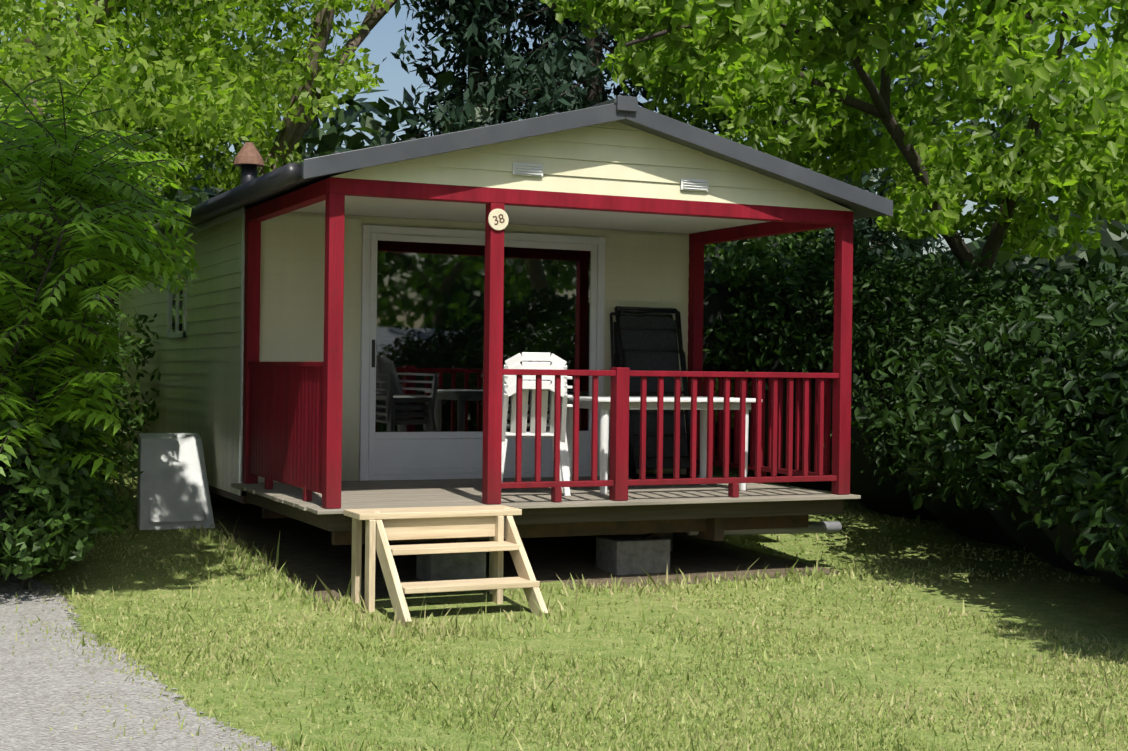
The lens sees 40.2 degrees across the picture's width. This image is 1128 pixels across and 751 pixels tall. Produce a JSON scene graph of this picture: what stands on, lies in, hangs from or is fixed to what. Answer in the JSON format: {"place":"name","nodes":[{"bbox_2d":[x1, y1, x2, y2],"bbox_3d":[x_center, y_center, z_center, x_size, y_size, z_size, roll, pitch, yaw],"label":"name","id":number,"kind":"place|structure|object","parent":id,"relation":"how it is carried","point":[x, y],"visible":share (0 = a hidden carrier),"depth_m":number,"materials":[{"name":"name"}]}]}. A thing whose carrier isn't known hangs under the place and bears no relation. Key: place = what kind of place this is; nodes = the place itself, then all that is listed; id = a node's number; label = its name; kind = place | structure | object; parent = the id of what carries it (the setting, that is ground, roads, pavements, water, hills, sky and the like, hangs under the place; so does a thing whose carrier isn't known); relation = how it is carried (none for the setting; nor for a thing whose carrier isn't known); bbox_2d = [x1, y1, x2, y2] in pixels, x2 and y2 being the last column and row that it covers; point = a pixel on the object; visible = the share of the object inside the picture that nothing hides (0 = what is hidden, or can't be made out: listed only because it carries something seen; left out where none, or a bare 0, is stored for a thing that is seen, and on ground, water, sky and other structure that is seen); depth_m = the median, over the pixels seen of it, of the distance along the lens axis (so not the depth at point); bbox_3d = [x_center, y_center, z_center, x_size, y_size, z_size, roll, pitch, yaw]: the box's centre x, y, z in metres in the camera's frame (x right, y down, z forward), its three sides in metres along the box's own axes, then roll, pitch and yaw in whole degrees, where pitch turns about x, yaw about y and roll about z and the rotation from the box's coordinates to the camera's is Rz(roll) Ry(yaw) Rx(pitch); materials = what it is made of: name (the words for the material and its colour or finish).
{"place":"outdoors","nodes":[
{"label":"outdoors","id":0,"kind":"place"},
{"bbox_2d":[0,574,284,750],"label":"gravel path","id":1,"kind":"structure","parent":0,"point":[36,692],"depth_m":6.84,"materials":[{"name":"grey gravel"}]},
{"bbox_2d":[0,353,143,580],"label":"shrub","id":2,"kind":"object","parent":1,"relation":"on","point":[61,539],"depth_m":9.67,"materials":[{"name":"green plant"}]},
{"bbox_2d":[0,66,204,589],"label":"sumac","id":3,"kind":"object","parent":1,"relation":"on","point":[70,408],"depth_m":10.02,"materials":[{"name":"green plant"}]},
{"bbox_2d":[0,0,1124,254],"label":"sky","id":4,"kind":"structure","parent":0,"point":[385,38],"materials":[{"name":"blue"}]},
{"bbox_2d":[0,403,1127,750],"bbox_3d":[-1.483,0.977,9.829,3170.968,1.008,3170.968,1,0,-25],"label":"ground","id":5,"kind":"structure","parent":0,"point":[1092,609],"depth_m":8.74,"materials":[{"name":"green plant"}]},
{"bbox_2d":[0,0,106,221],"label":"tree","id":6,"kind":"object","parent":5,"relation":"on","point":[52,51],"visible":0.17,"depth_m":16.11,"materials":[{"name":"green plant"}]},
{"bbox_2d":[28,348,128,513],"bbox_3d":[-4.308,0.423,11.904,1.861,1.808,2.642,1,0,-25],"label":"shrub","id":7,"kind":"object","parent":5,"relation":"on","point":[109,454],"depth_m":11.82,"materials":[{"name":"green plant"}]},
{"bbox_2d":[57,218,144,404],"bbox_3d":[-6.182,-0.853,19.669,3.336,3.061,3.451,1,0,-25],"label":"shrub","id":8,"kind":"object","parent":5,"relation":"on","point":[113,306],"depth_m":19.10,"materials":[{"name":"green plant"}]},
{"bbox_2d":[51,280,160,472],"bbox_3d":[-5.043,-0.042,15.274,2.083,2.065,2.954,1,0,-25],"label":"shrub","id":9,"kind":"object","parent":5,"relation":"on","point":[133,420],"depth_m":14.92,"materials":[{"name":"green plant"}]},
{"bbox_2d":[0,0,294,208],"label":"tree","id":10,"kind":"object","parent":5,"relation":"on","point":[93,9],"depth_m":20.24,"materials":[{"name":"green plant"}]},
{"bbox_2d":[137,433,214,529],"bbox_3d":[-3.181,0.858,12.546,0.598,0.757,0.477,1,0,-25],"label":"panel","id":11,"kind":"object","parent":5,"relation":"on","point":[173,492],"visible":0.96,"depth_m":12.49,"materials":[{"name":"grey plastic"}]},
{"bbox_2d":[40,0,396,195],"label":"tree","id":12,"kind":"object","parent":5,"relation":"on","point":[294,91],"depth_m":23.78,"materials":[{"name":"green plant"}]},
{"bbox_2d":[351,508,547,626],"bbox_3d":[-0.707,1.183,9.553,0.980,0.677,0.928,1,0,-25],"label":"stair frame","id":13,"kind":"object","parent":5,"relation":"on","point":[376,539],"visible":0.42,"depth_m":9.49,"materials":[{"name":"beige wood"}]},
{"bbox_2d":[344,505,539,593],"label":"stair treads","id":14,"kind":"object","parent":13,"relation":"on","point":[410,523],"visible":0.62,"depth_m":9.60,"materials":[{"name":"beige wood"}]},
{"bbox_2d":[371,0,565,145],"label":"tree","id":15,"kind":"object","parent":5,"relation":"on","point":[449,101],"depth_m":25.44,"materials":[{"name":"green plant"}]},
{"bbox_2d":[120,448,839,601],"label":"soil","id":16,"kind":"structure","parent":5,"relation":"on","point":[309,553],"depth_m":11.64,"materials":[{"name":"brown soil"}]},
{"bbox_2d":[208,485,250,503],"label":"beam","id":17,"kind":"structure","parent":16,"relation":"on","point":[230,495],"depth_m":12.27,"materials":[{"name":"brown wood"}]},
{"bbox_2d":[119,121,851,494],"bbox_3d":[-1.423,-0.431,14.370,4.022,2.720,8.310,1,0,-25],"label":"siding","id":18,"kind":"object","parent":17,"relation":"on","point":[197,385],"visible":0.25,"depth_m":12.16,"materials":[{"name":"beige wood"}]},
{"bbox_2d":[170,274,182,331],"bbox_3d":[-3.556,-0.672,14.199,0.004,0.540,0.690,1,0,-25],"label":"side window glass","id":19,"kind":"object","parent":18,"relation":"attached to","point":[172,311],"visible":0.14,"depth_m":14.16,"materials":[{"name":"black glass"}]},
{"bbox_2d":[118,163,707,495],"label":"white trim","id":20,"kind":"structure","parent":18,"relation":"attached to","point":[525,169],"depth_m":11.86,"materials":[{"name":"plastic"}]},
{"bbox_2d":[359,224,604,480],"bbox_3d":[-0.643,-0.171,12.680,2.140,2.030,0.073,1,0,-25],"label":"sliding door frame","id":21,"kind":"object","parent":18,"relation":"attached to","point":[415,455],"visible":0.62,"depth_m":12.49,"materials":[{"name":"white plastic"}]},
{"bbox_2d":[372,340,374,366],"bbox_3d":[-1.511,-0.175,12.229,0.025,0.220,0.017,1,0,-25],"label":"door handle","id":22,"kind":"object","parent":21,"relation":"attached to","point":[373,353],"visible":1,"depth_m":12.22,"materials":[{"name":"grey metal"}]},
{"bbox_2d":[375,240,590,431],"bbox_3d":[-0.640,-0.303,12.677,1.900,1.525,0.038,1,0,-25],"label":"sliding door glass","id":23,"kind":"object","parent":21,"relation":"in","point":[430,343],"visible":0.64,"depth_m":12.55,"materials":[{"name":"glass"}]},
{"bbox_2d":[156,95,892,239],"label":"roof","id":24,"kind":"structure","parent":18,"relation":"on","point":[857,201],"depth_m":10.47,"materials":[{"name":"metal"}]},
{"bbox_2d":[97,163,300,318],"bbox_3d":[-3.489,-0.197,13.424,0.120,2.307,8.570,1,0,-25],"label":"gutter","id":25,"kind":"object","parent":24,"relation":"attached to","point":[282,176],"visible":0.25,"depth_m":10.56,"materials":[{"name":"grey metal"}]},
{"bbox_2d":[240,164,256,184],"bbox_3d":[-2.926,-1.762,14.315,0.146,0.455,0.150,1,0,-25],"label":"chimney pipe","id":26,"kind":"object","parent":24,"relation":"on","point":[248,172],"depth_m":14.25,"materials":[{"name":"black metal"}]},
{"bbox_2d":[233,142,264,166],"bbox_3d":[-2.923,-2.055,14.314,0.290,0.210,0.290,1,0,-25],"label":"chimney cap","id":27,"kind":"object","parent":26,"relation":"on","point":[248,153],"visible":0.96,"depth_m":14.23,"materials":[{"name":"brown ceramic"}]},
{"bbox_2d":[416,532,672,580],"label":"concrete blocks","id":28,"kind":"structure","parent":5,"relation":"on","point":[623,554],"depth_m":11.12,"materials":[{"name":"grey concrete"}]},
{"bbox_2d":[209,491,808,544],"bbox_3d":[-1.460,1.083,14.415,3.700,0.248,8.000,1,0,-25],"label":"chassis","id":29,"kind":"object","parent":28,"relation":"on","point":[712,529],"visible":0.21,"depth_m":11.12,"materials":[{"name":"black metal"}]},
{"bbox_2d":[246,491,843,530],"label":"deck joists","id":30,"kind":"object","parent":29,"relation":"on","point":[335,522],"visible":0.33,"depth_m":10.81,"materials":[{"name":"brown wood"}]},
{"bbox_2d":[501,352,572,495],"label":"stacked chairs","id":31,"kind":"object","parent":30,"relation":"on","point":[509,381],"visible":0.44,"depth_m":10.85,"materials":[{"name":"white plastic"}]},
{"bbox_2d":[248,362,838,501],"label":"railings","id":32,"kind":"object","parent":30,"relation":"on","point":[286,425],"visible":0.96,"depth_m":10.97,"materials":[{"name":"red paint"}]},
{"bbox_2d":[231,475,860,514],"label":"deck boards","id":33,"kind":"object","parent":30,"relation":"on","point":[405,493],"visible":0.81,"depth_m":11.11,"materials":[{"name":"beige wood"}]},
{"bbox_2d":[242,177,853,508],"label":"porch posts","id":34,"kind":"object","parent":30,"relation":"on","point":[332,192],"depth_m":10.64,"materials":[{"name":"red paint"}]},
{"bbox_2d":[488,209,508,229],"bbox_3d":[-0.436,-1.034,10.231,0.144,0.144,0.014,1,0,-25],"label":"number disc","id":35,"kind":"object","parent":34,"relation":"attached to","point":[492,221],"visible":1,"depth_m":10.22,"materials":[{"name":"beige"}]},
{"bbox_2d":[493,214,504,224],"bbox_3d":[-0.432,-1.035,10.223,0.077,0.060,0.002,-19,8,-23],"label":"number","id":36,"kind":"object","parent":34,"relation":"attached to","point":[499,218],"visible":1,"depth_m":10.22,"materials":[{"name":"brown"}]},
{"bbox_2d":[292,195,768,233],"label":"veranda ceiling","id":37,"kind":"structure","parent":34,"relation":"on","point":[417,209],"depth_m":12.09,"materials":[{"name":"beige wood"}]},
{"bbox_2d":[610,306,697,478],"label":"lounger frames","id":38,"kind":"structure","parent":30,"relation":"on","point":[644,311],"depth_m":13.09,"materials":[{"name":"black metal"}]},
{"bbox_2d":[613,316,689,468],"bbox_3d":[0.760,0.141,13.084,0.590,1.280,0.375,1,0,-25],"label":"folding chair fabric","id":39,"kind":"object","parent":38,"relation":"attached to","point":[650,360],"visible":0.6,"depth_m":13.08,"materials":[{"name":"black fabric"}]},
{"bbox_2d":[566,396,755,494],"bbox_3d":[0.699,0.514,11.695,1.380,0.700,0.800,1,0,-25],"label":"table","id":40,"kind":"object","parent":30,"relation":"on","point":[585,402],"visible":0.71,"depth_m":11.47,"materials":[{"name":"white plastic"}]},
{"bbox_2d":[687,521,841,534],"bbox_3d":[1.522,1.155,11.664,1.302,0.110,0.090,1,0,-23],"label":"drain pipe","id":41,"kind":"object","parent":29,"relation":"attached to","point":[825,527],"visible":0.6,"depth_m":11.74,"materials":[{"name":"grey plastic"}]},
{"bbox_2d":[8,1,1127,287],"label":"leaves","id":42,"kind":"object","parent":5,"relation":"on","point":[330,139],"visible":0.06,"depth_m":28.29,"materials":[{"name":"green plant"}]},
{"bbox_2d":[418,0,752,132],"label":"tree","id":43,"kind":"object","parent":5,"relation":"on","point":[558,62],"depth_m":24.79,"materials":[{"name":"green plant"}]},
{"bbox_2d":[110,144,1127,286],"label":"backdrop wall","id":44,"kind":"structure","parent":5,"relation":"on","point":[1107,240],"depth_m":40.80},
{"bbox_2d":[702,234,805,455],"bbox_3d":[1.165,-0.577,17.661,3.787,3.394,4.027,1,0,-25],"label":"shrub","id":45,"kind":"object","parent":5,"relation":"on","point":[741,265],"depth_m":16.54,"materials":[{"name":"green plant"}]},
{"bbox_2d":[704,137,832,267],"bbox_3d":[1.536,-1.308,21.220,4.682,4.254,4.798,1,0,-25],"label":"tree","id":46,"kind":"object","parent":5,"relation":"on","point":[821,231],"depth_m":20.58,"materials":[{"name":"green plant"}]},
{"bbox_2d":[614,0,993,278],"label":"tree","id":47,"kind":"object","parent":5,"relation":"on","point":[863,227],"depth_m":25.25,"materials":[{"name":"green plant"}]},
{"bbox_2d":[553,0,1127,297],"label":"walnut","id":48,"kind":"object","parent":5,"relation":"on","point":[756,32],"depth_m":14.11,"materials":[{"name":"green plant"}]},
{"bbox_2d":[540,0,1127,260],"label":"walnut leaves","id":49,"kind":"object","parent":48,"relation":"attached to","point":[823,62],"visible":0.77,"depth_m":13.59,"materials":[{"name":"green plant"}]},
{"bbox_2d":[703,225,1127,594],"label":"hedge","id":50,"kind":"object","parent":5,"relation":"on","point":[963,422],"depth_m":11.37,"materials":[{"name":"green plant"}]},
{"bbox_3d":[-6.687,-2.829,15.535,4.454,7.297,4.432,1,0,-25],"label":"tree","id":51,"kind":"object","parent":5,"relation":"on","visible":0},
{"bbox_2d":[0,0,124,276],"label":"tree leaves","id":52,"kind":"object","parent":51,"relation":"attached to","point":[29,57],"visible":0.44,"depth_m":16.08,"materials":[{"name":"green plant"}]},
{"label":"room floor","id":53,"kind":"structure","parent":0,"visible":0},
{"bbox_2d":[242,222,688,462],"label":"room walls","id":54,"kind":"structure","parent":53,"relation":"on","point":[243,363],"depth_m":12.06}
]}

